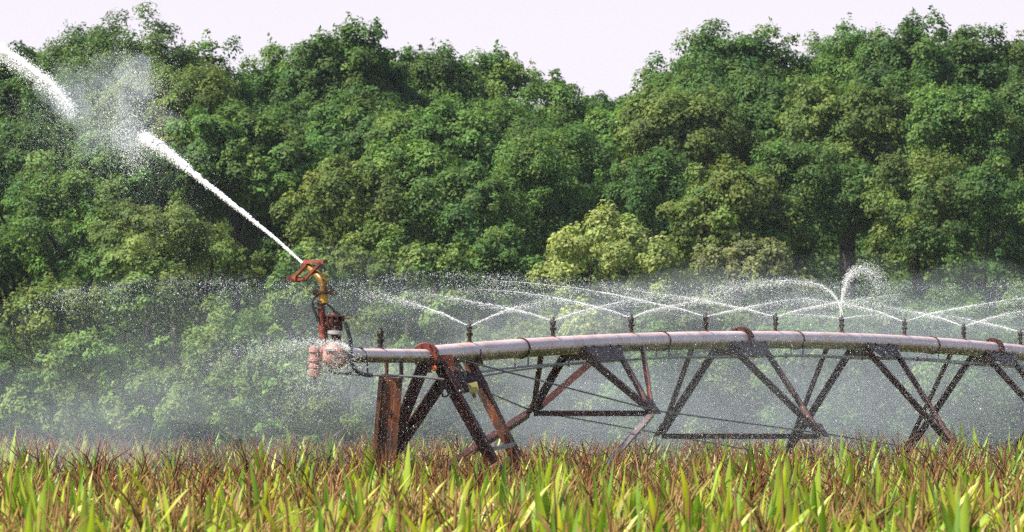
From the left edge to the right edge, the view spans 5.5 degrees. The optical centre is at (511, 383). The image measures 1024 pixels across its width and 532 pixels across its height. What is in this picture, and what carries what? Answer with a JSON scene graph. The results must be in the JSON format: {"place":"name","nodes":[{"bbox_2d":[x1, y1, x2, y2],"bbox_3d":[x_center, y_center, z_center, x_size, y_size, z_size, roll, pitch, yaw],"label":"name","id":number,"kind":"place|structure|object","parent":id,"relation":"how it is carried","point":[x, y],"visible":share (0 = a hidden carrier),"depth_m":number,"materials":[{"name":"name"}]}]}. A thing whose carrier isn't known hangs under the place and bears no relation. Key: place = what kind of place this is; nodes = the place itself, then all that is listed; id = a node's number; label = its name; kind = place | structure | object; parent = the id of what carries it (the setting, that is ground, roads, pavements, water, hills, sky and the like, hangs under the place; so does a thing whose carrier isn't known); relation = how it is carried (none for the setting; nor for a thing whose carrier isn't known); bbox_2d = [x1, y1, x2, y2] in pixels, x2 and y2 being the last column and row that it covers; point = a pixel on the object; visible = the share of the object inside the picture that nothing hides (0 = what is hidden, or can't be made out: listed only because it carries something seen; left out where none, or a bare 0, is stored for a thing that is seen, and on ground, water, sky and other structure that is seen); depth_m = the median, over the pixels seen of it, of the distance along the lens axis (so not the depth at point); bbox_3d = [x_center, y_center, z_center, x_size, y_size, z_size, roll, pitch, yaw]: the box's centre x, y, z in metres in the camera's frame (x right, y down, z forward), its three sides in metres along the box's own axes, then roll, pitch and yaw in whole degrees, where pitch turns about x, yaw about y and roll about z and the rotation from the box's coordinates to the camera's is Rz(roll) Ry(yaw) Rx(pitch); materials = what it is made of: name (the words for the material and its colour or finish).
{"place":"outdoors","nodes":[
{"label":"outdoors","id":0,"kind":"place"},
{"bbox_2d":[0,420,1023,531],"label":"corn field","id":1,"kind":"structure","parent":0,"point":[131,492],"depth_m":74.99,"materials":[{"name":"green plant"}]},
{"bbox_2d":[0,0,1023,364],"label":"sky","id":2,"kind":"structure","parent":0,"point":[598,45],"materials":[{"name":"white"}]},
{"label":"ground","id":3,"kind":"structure","parent":0,"visible":0},
{"bbox_2d":[0,335,55,443],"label":"bush","id":4,"kind":"object","parent":3,"relation":"on","point":[10,371],"visible":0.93,"depth_m":272.31,"materials":[{"name":"green plant"}]},
{"bbox_2d":[24,496,39,531],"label":"corn plant","id":5,"kind":"object","parent":3,"relation":"on","point":[29,527],"visible":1,"depth_m":47.40,"materials":[{"name":"green plant"}]},
{"bbox_2d":[0,40,63,438],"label":"tree","id":6,"kind":"object","parent":3,"relation":"on","point":[7,95],"visible":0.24,"depth_m":323.04,"materials":[{"name":"green plant"}]},
{"bbox_2d":[0,220,88,446],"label":"tree","id":7,"kind":"object","parent":3,"relation":"on","point":[7,272],"visible":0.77,"depth_m":290.36,"materials":[{"name":"green plant"}]},
{"bbox_2d":[0,113,98,445],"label":"tree","id":8,"kind":"object","parent":3,"relation":"on","point":[50,137],"visible":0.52,"depth_m":304.01,"materials":[{"name":"green plant"}]},
{"bbox_2d":[0,265,114,447],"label":"bush","id":9,"kind":"object","parent":3,"relation":"on","point":[43,319],"visible":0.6,"depth_m":277.43,"materials":[{"name":"green plant"}]},
{"bbox_2d":[2,19,129,368],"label":"tree","id":10,"kind":"object","parent":3,"relation":"on","point":[80,42],"visible":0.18,"depth_m":320.21,"materials":[{"name":"green plant"}]},
{"bbox_2d":[0,165,139,446],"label":"tree","id":11,"kind":"object","parent":3,"relation":"on","point":[44,205],"visible":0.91,"depth_m":288.31,"materials":[{"name":"green plant"}]},
{"bbox_2d":[0,325,161,450],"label":"bush","id":12,"kind":"object","parent":3,"relation":"on","point":[61,383],"visible":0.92,"depth_m":271.52,"materials":[{"name":"green plant"}]},
{"bbox_2d":[14,128,169,440],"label":"tree","id":13,"kind":"object","parent":3,"relation":"on","point":[93,170],"visible":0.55,"depth_m":301.16,"materials":[{"name":"green plant"}]},
{"bbox_2d":[54,2,209,362],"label":"tree","id":14,"kind":"object","parent":3,"relation":"on","point":[179,54],"visible":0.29,"depth_m":316.36,"materials":[{"name":"green plant"}]},
{"bbox_2d":[46,235,220,448],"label":"bush","id":15,"kind":"object","parent":3,"relation":"on","point":[113,263],"visible":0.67,"depth_m":279.34,"materials":[{"name":"green plant"}]},
{"bbox_2d":[75,195,233,454],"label":"tree","id":16,"kind":"object","parent":3,"relation":"on","point":[149,226],"visible":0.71,"depth_m":286.37,"materials":[{"name":"green plant"}]},
{"bbox_2d":[79,54,247,438],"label":"tree","id":17,"kind":"object","parent":3,"relation":"on","point":[196,86],"visible":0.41,"depth_m":307.31,"materials":[{"name":"green plant"}]},
{"bbox_2d":[105,357,227,451],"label":"bush","id":18,"kind":"object","parent":3,"relation":"on","point":[190,408],"visible":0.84,"depth_m":269.63,"materials":[{"name":"green plant"}]},
{"bbox_2d":[132,231,291,452],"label":"tree","id":19,"kind":"object","parent":3,"relation":"on","point":[227,248],"visible":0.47,"depth_m":289.88,"materials":[{"name":"green plant"}]},
{"bbox_2d":[175,29,266,395],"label":"tree","id":20,"kind":"object","parent":3,"relation":"on","point":[247,98],"visible":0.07,"depth_m":320.63,"materials":[{"name":"green plant"}]},
{"bbox_2d":[165,293,309,453],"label":"bush","id":21,"kind":"object","parent":3,"relation":"on","point":[244,327],"visible":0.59,"depth_m":276.63,"materials":[{"name":"green plant"}]},
{"bbox_2d":[154,99,330,451],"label":"tree","id":22,"kind":"object","parent":3,"relation":"on","point":[258,183],"visible":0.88,"depth_m":302.28,"materials":[{"name":"green plant"}]},
{"bbox_2d":[233,32,295,438],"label":"tree","id":23,"kind":"object","parent":3,"relation":"on","point":[265,79],"visible":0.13,"depth_m":324.38,"materials":[{"name":"green plant"}]},
{"bbox_2d":[223,198,314,448],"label":"tree","id":24,"kind":"object","parent":3,"relation":"on","point":[273,229],"visible":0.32,"depth_m":309.44,"materials":[{"name":"green plant"}]},
{"bbox_2d":[205,338,342,456],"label":"bush","id":25,"kind":"object","parent":3,"relation":"on","point":[269,386],"visible":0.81,"depth_m":270.64,"materials":[{"name":"green plant"}]},
{"bbox_2d":[258,499,314,531],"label":"corn plant","id":26,"kind":"object","parent":3,"relation":"on","point":[269,516],"visible":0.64,"depth_m":53.77,"materials":[{"name":"green plant"}]},
{"bbox_2d":[232,96,362,451],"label":"tree","id":27,"kind":"object","parent":3,"relation":"on","point":[287,120],"visible":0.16,"depth_m":308.81,"materials":[{"name":"green plant"}]},
{"bbox_2d":[259,237,368,442],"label":"tree","id":28,"kind":"object","parent":3,"relation":"on","point":[279,312],"visible":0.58,"depth_m":278.52,"materials":[{"name":"green plant"}]},
{"bbox_2d":[277,313,404,453],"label":"bush","id":29,"kind":"object","parent":3,"relation":"on","point":[360,419],"visible":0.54,"depth_m":272.60,"materials":[{"name":"green plant"}]},
{"bbox_2d":[269,151,418,443],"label":"tree","id":30,"kind":"object","parent":3,"relation":"on","point":[337,182],"visible":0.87,"depth_m":288.28,"materials":[{"name":"green plant"}]},
{"bbox_2d":[265,11,434,437],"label":"tree","id":31,"kind":"object","parent":3,"relation":"on","point":[318,67],"visible":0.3,"depth_m":316.76,"materials":[{"name":"green plant"}]},
{"bbox_2d":[299,82,440,442],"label":"tree","id":32,"kind":"object","parent":3,"relation":"on","point":[345,124],"visible":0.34,"depth_m":305.27,"materials":[{"name":"green plant"}]},
{"bbox_2d":[330,217,450,391],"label":"bush","id":33,"kind":"object","parent":3,"relation":"on","point":[390,244],"visible":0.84,"depth_m":280.53,"materials":[{"name":"green plant"}]},
{"bbox_2d":[346,131,457,447],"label":"tree","id":34,"kind":"object","parent":3,"relation":"on","point":[417,161],"visible":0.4,"depth_m":292.42,"materials":[{"name":"green plant"}]},
{"bbox_2d":[369,333,476,448],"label":"bush","id":35,"kind":"object","parent":3,"relation":"on","point":[433,412],"visible":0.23,"depth_m":271.87,"materials":[{"name":"green plant"}]},
{"bbox_2d":[360,94,503,433],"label":"tree","id":36,"kind":"object","parent":3,"relation":"on","point":[456,131],"visible":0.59,"depth_m":302.17,"materials":[{"name":"green plant"}]},
{"bbox_2d":[387,239,479,431],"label":"tree","id":37,"kind":"object","parent":3,"relation":"on","point":[438,258],"visible":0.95,"depth_m":278.44,"materials":[{"name":"green plant"}]},
{"bbox_2d":[387,38,492,438],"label":"tree","id":38,"kind":"object","parent":3,"relation":"on","point":[429,76],"visible":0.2,"depth_m":321.00,"materials":[{"name":"green plant"}]},
{"bbox_2d":[396,153,533,447],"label":"tree","id":39,"kind":"object","parent":3,"relation":"on","point":[476,186],"visible":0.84,"depth_m":288.34,"materials":[{"name":"green plant"}]},
{"bbox_2d":[432,311,564,450],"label":"bush","id":40,"kind":"object","parent":3,"relation":"on","point":[522,395],"visible":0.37,"depth_m":272.50,"materials":[{"name":"green plant"}]},
{"bbox_2d":[455,39,547,226],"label":"tree","id":41,"kind":"object","parent":3,"relation":"on","point":[505,73],"visible":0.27,"depth_m":325.51,"materials":[{"name":"green plant"}]},
{"bbox_2d":[442,86,565,433],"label":"tree","id":42,"kind":"object","parent":3,"relation":"on","point":[507,115],"visible":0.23,"depth_m":306.01,"materials":[{"name":"green plant"}]},
{"bbox_2d":[459,218,550,406],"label":"tree","id":43,"kind":"object","parent":3,"relation":"on","point":[506,248],"visible":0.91,"depth_m":279.58,"materials":[{"name":"green plant"}]},
{"bbox_2d":[0,61,1020,458],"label":"woodland","id":44,"kind":"object","parent":3,"relation":"on","point":[830,269],"visible":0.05,"depth_m":312.90,"materials":[{"name":"green plant"}]},
{"bbox_2d":[455,128,608,452],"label":"tree","id":45,"kind":"object","parent":3,"relation":"on","point":[524,166],"visible":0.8,"depth_m":290.58,"materials":[{"name":"green plant"}]},
{"bbox_2d":[529,477,556,531],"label":"corn plant","id":46,"kind":"object","parent":3,"relation":"on","point":[546,526],"visible":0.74,"depth_m":54.68,"materials":[{"name":"green plant"}]},
{"bbox_2d":[485,107,623,448],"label":"tree","id":47,"kind":"object","parent":3,"relation":"on","point":[581,135],"visible":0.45,"depth_m":302.16,"materials":[{"name":"green plant"}]},
{"bbox_2d":[519,60,593,431],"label":"tree","id":48,"kind":"object","parent":3,"relation":"on","point":[562,95],"visible":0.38,"depth_m":330.50,"materials":[{"name":"green plant"}]},
{"bbox_2d":[514,299,628,451],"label":"bush","id":49,"kind":"object","parent":3,"relation":"on","point":[580,402],"visible":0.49,"depth_m":273.40,"materials":[{"name":"green plant"}]},
{"bbox_2d":[580,491,598,531],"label":"corn plant","id":50,"kind":"object","parent":3,"relation":"on","point":[594,523],"visible":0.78,"depth_m":52.14,"materials":[{"name":"green plant"}]},
{"bbox_2d":[582,495,606,531],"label":"corn plant","id":51,"kind":"object","parent":3,"relation":"on","point":[600,527],"visible":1,"depth_m":45.94,"materials":[{"name":"green plant"}]},
{"bbox_2d":[530,197,658,453],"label":"tree","id":52,"kind":"object","parent":3,"relation":"on","point":[595,297],"visible":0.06,"depth_m":310.87,"materials":[{"name":"green plant"}]},
{"bbox_2d":[569,90,624,447],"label":"tree","id":53,"kind":"object","parent":3,"relation":"on","point":[608,105],"visible":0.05,"depth_m":335.42,"materials":[{"name":"green plant"}]},
{"bbox_2d":[501,199,707,448],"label":"tree","id":54,"kind":"object","parent":3,"relation":"on","point":[617,244],"visible":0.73,"depth_m":273.38,"materials":[{"name":"green plant"}]},
{"bbox_2d":[572,494,643,531],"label":"corn plant","id":55,"kind":"object","parent":3,"relation":"on","point":[609,519],"visible":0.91,"depth_m":51.94,"materials":[{"name":"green plant"}]},
{"bbox_2d":[557,101,688,447],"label":"tree","id":56,"kind":"object","parent":3,"relation":"on","point":[603,126],"visible":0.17,"depth_m":307.38,"materials":[{"name":"green plant"}]},
{"bbox_2d":[614,50,678,399],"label":"tree","id":57,"kind":"object","parent":3,"relation":"on","point":[658,75],"visible":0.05,"depth_m":323.58,"materials":[{"name":"green plant"}]},
{"bbox_2d":[582,305,713,455],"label":"bush","id":58,"kind":"object","parent":3,"relation":"on","point":[655,322],"visible":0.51,"depth_m":272.43,"materials":[{"name":"green plant"}]},
{"bbox_2d":[626,487,681,531],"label":"corn plant","id":59,"kind":"object","parent":3,"relation":"on","point":[659,525],"visible":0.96,"depth_m":53.31,"materials":[{"name":"green plant"}]},
{"bbox_2d":[287,260,1023,478],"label":"irrigation machine","id":60,"kind":"object","parent":3,"relation":"on","point":[459,353],"visible":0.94,"depth_m":100.48,"materials":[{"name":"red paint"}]},
{"bbox_2d":[0,21,302,322],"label":"water jet","id":61,"kind":"object","parent":60,"relation":"attached to","point":[153,142],"visible":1,"depth_m":94.16,"materials":[{"name":"white"}]},
{"bbox_2d":[0,284,518,476],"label":"water droplets","id":62,"kind":"object","parent":60,"relation":"attached to","point":[265,370],"visible":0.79,"depth_m":93.72},
{"bbox_2d":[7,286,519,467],"bbox_3d":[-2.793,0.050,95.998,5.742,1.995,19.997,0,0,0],"label":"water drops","id":63,"kind":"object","parent":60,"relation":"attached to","point":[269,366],"visible":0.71,"depth_m":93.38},
{"bbox_2d":[195,325,369,445],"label":"water leak","id":64,"kind":"object","parent":60,"relation":"attached to","point":[343,347],"visible":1,"depth_m":91.38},
{"bbox_2d":[355,283,571,337],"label":"sprinkler spray","id":65,"kind":"object","parent":60,"relation":"attached to","point":[452,318],"visible":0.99,"depth_m":96.03,"materials":[{"name":"white liquid"}]},
{"bbox_2d":[24,268,1023,341],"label":"water drops","id":66,"kind":"object","parent":60,"relation":"attached to","point":[528,289],"visible":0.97,"depth_m":99.51,"materials":[{"name":"liquid"}]},
{"bbox_2d":[394,288,660,330],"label":"sprinkler spray","id":67,"kind":"object","parent":60,"relation":"attached to","point":[570,315],"visible":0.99,"depth_m":99.02,"materials":[{"name":"white liquid"}]},
{"bbox_2d":[457,283,740,330],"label":"sprinkler spray","id":68,"kind":"object","parent":60,"relation":"attached to","point":[641,313],"visible":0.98,"depth_m":102.11,"materials":[{"name":"white liquid"}]},
{"bbox_2d":[482,273,827,324],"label":"sprinkler spray","id":69,"kind":"object","parent":60,"relation":"attached to","point":[700,314],"visible":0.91,"depth_m":105.13,"materials":[{"name":"white liquid"}]},
{"bbox_2d":[360,277,1023,482],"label":"water droplets","id":70,"kind":"object","parent":60,"relation":"attached to","point":[772,380],"visible":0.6,"depth_m":100.89},
{"bbox_2d":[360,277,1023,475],"bbox_3d":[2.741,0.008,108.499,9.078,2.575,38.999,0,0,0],"label":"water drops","id":71,"kind":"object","parent":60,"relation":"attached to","point":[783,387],"visible":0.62,"depth_m":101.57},
{"bbox_2d":[591,280,899,325],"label":"sprinkler spray","id":72,"kind":"object","parent":60,"relation":"attached to","point":[815,306],"visible":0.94,"depth_m":107.82,"materials":[{"name":"white liquid"}]},
{"bbox_2d":[663,260,933,327],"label":"sprinkler spray","id":73,"kind":"object","parent":60,"relation":"attached to","point":[844,284],"visible":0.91,"depth_m":110.88,"materials":[{"name":"white liquid"}]},
{"bbox_2d":[796,290,1023,336],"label":"sprinkler spray","id":74,"kind":"object","parent":60,"relation":"attached to","point":[940,311],"visible":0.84,"depth_m":113.82,"materials":[{"name":"white liquid"}]},
{"bbox_2d":[850,299,1023,336],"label":"sprinkler spray","id":75,"kind":"object","parent":60,"relation":"attached to","point":[967,325],"visible":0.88,"depth_m":117.12,"materials":[{"name":"white liquid"}]},
{"bbox_2d":[601,142,734,450],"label":"tree","id":76,"kind":"object","parent":3,"relation":"on","point":[664,174],"visible":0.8,"depth_m":289.38,"materials":[{"name":"green plant"}]},
{"bbox_2d":[612,83,766,450],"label":"tree","id":77,"kind":"object","parent":3,"relation":"on","point":[699,128],"visible":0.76,"depth_m":302.47,"materials":[{"name":"green plant"}]},
{"bbox_2d":[704,504,720,531],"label":"corn plant","id":78,"kind":"object","parent":3,"relation":"on","point":[709,522],"visible":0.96,"depth_m":49.67,"materials":[{"name":"green plant"}]},
{"bbox_2d":[661,297,786,452],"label":"bush","id":79,"kind":"object","parent":3,"relation":"on","point":[720,366],"visible":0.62,"depth_m":273.32,"materials":[{"name":"green plant"}]},
{"bbox_2d":[706,483,746,531],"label":"corn plant","id":80,"kind":"object","parent":3,"relation":"on","point":[737,523],"visible":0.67,"depth_m":54.08,"materials":[{"name":"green plant"}]},
{"bbox_2d":[655,153,810,444],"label":"tree","id":81,"kind":"object","parent":3,"relation":"on","point":[730,195],"visible":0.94,"depth_m":287.13,"materials":[{"name":"green plant"}]},
{"bbox_2d":[650,17,821,443],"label":"tree","id":82,"kind":"object","parent":3,"relation":"on","point":[710,61],"visible":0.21,"depth_m":316.34,"materials":[{"name":"green plant"}]},
{"bbox_2d":[675,232,824,445],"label":"tree","id":83,"kind":"object","parent":3,"relation":"on","point":[759,260],"visible":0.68,"depth_m":276.39,"materials":[{"name":"green plant"}]},
{"bbox_2d":[692,69,835,449],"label":"tree","id":84,"kind":"object","parent":3,"relation":"on","point":[763,109],"visible":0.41,"depth_m":305.93,"materials":[{"name":"green plant"}]},
{"bbox_2d":[747,134,855,442],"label":"tree","id":85,"kind":"object","parent":3,"relation":"on","point":[805,165],"visible":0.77,"depth_m":290.35,"materials":[{"name":"green plant"}]},
{"bbox_2d":[781,29,831,441],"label":"tree","id":86,"kind":"object","parent":3,"relation":"on","point":[816,40],"depth_m":327.79,"materials":[{"name":"green plant"}]},
{"bbox_2d":[747,307,876,449],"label":"bush","id":87,"kind":"object","parent":3,"relation":"on","point":[827,417],"visible":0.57,"depth_m":272.37,"materials":[{"name":"green plant"}]},
{"bbox_2d":[784,491,855,531],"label":"corn plant","id":88,"kind":"object","parent":3,"relation":"on","point":[823,526],"visible":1,"depth_m":48.52,"materials":[{"name":"green plant"}]},
{"bbox_2d":[747,72,926,440],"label":"tree","id":89,"kind":"object","parent":3,"relation":"on","point":[872,112],"visible":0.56,"depth_m":303.25,"materials":[{"name":"green plant"}]},
{"bbox_2d":[804,12,881,261],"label":"tree","id":90,"kind":"object","parent":3,"relation":"on","point":[838,58],"visible":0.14,"depth_m":321.20,"materials":[{"name":"green plant"}]},
{"bbox_2d":[794,155,918,447],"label":"tree","id":91,"kind":"object","parent":3,"relation":"on","point":[854,206],"visible":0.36,"depth_m":298.45,"materials":[{"name":"green plant"}]},
{"bbox_2d":[818,268,941,453],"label":"bush","id":92,"kind":"object","parent":3,"relation":"on","point":[895,422],"visible":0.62,"depth_m":274.43,"materials":[{"name":"green plant"}]},
{"bbox_2d":[845,63,971,422],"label":"tree","id":93,"kind":"object","parent":3,"relation":"on","point":[911,91],"visible":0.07,"depth_m":307.40,"materials":[{"name":"green plant"}]},
{"bbox_2d":[829,5,995,287],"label":"tree","id":94,"kind":"object","parent":3,"relation":"on","point":[914,47],"visible":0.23,"depth_m":317.26,"materials":[{"name":"green plant"}]},
{"bbox_2d":[894,494,931,531],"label":"corn plant","id":95,"kind":"object","parent":3,"relation":"on","point":[911,528],"visible":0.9,"depth_m":53.01,"materials":[{"name":"green plant"}]},
{"bbox_2d":[857,148,999,444],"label":"tree","id":96,"kind":"object","parent":3,"relation":"on","point":[897,177],"visible":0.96,"depth_m":289.31,"materials":[{"name":"green plant"}]},
{"bbox_2d":[930,474,968,531],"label":"corn plant","id":97,"kind":"object","parent":3,"relation":"on","point":[949,514],"visible":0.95,"depth_m":52.02,"materials":[{"name":"green plant"}]},
{"bbox_2d":[924,489,984,531],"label":"corn plant","id":98,"kind":"object","parent":3,"relation":"on","point":[957,523],"visible":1,"depth_m":49.30,"materials":[{"name":"green plant"}]},
{"bbox_2d":[895,164,1023,446],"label":"tree","id":99,"kind":"object","parent":3,"relation":"on","point":[987,189],"visible":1,"depth_m":287.73,"materials":[{"name":"green plant"}]},
{"bbox_2d":[896,279,1023,451],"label":"bush","id":100,"kind":"object","parent":3,"relation":"on","point":[986,332],"visible":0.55,"depth_m":273.40,"materials":[{"name":"green plant"}]},
{"bbox_2d":[900,79,1023,448],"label":"tree","id":101,"kind":"object","parent":3,"relation":"on","point":[948,117],"visible":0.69,"depth_m":301.32,"materials":[{"name":"green plant"}]},
{"bbox_2d":[918,22,1023,409],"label":"tree","id":102,"kind":"object","parent":3,"relation":"on","point":[984,64],"visible":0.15,"depth_m":320.20,"materials":[{"name":"green plant"}]},
{"bbox_2d":[963,72,1023,444],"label":"tree","id":103,"kind":"object","parent":3,"relation":"on","point":[1012,94],"visible":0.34,"depth_m":305.15,"materials":[{"name":"green plant"}]},
{"bbox_2d":[978,275,1023,454],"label":"bush","id":104,"kind":"object","parent":3,"relation":"on","point":[1020,317],"visible":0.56,"depth_m":274.57,"materials":[{"name":"green plant"}]},
{"bbox_2d":[982,201,1023,274],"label":"tree","id":105,"kind":"object","parent":3,"relation":"on","point":[1016,212],"visible":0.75,"depth_m":290.37,"materials":[{"name":"green plant"}]},
{"bbox_2d":[1004,47,1023,204],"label":"tree","id":106,"kind":"object","parent":3,"relation":"on","point":[1018,68],"visible":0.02,"depth_m":324.26,"materials":[{"name":"green plant"}]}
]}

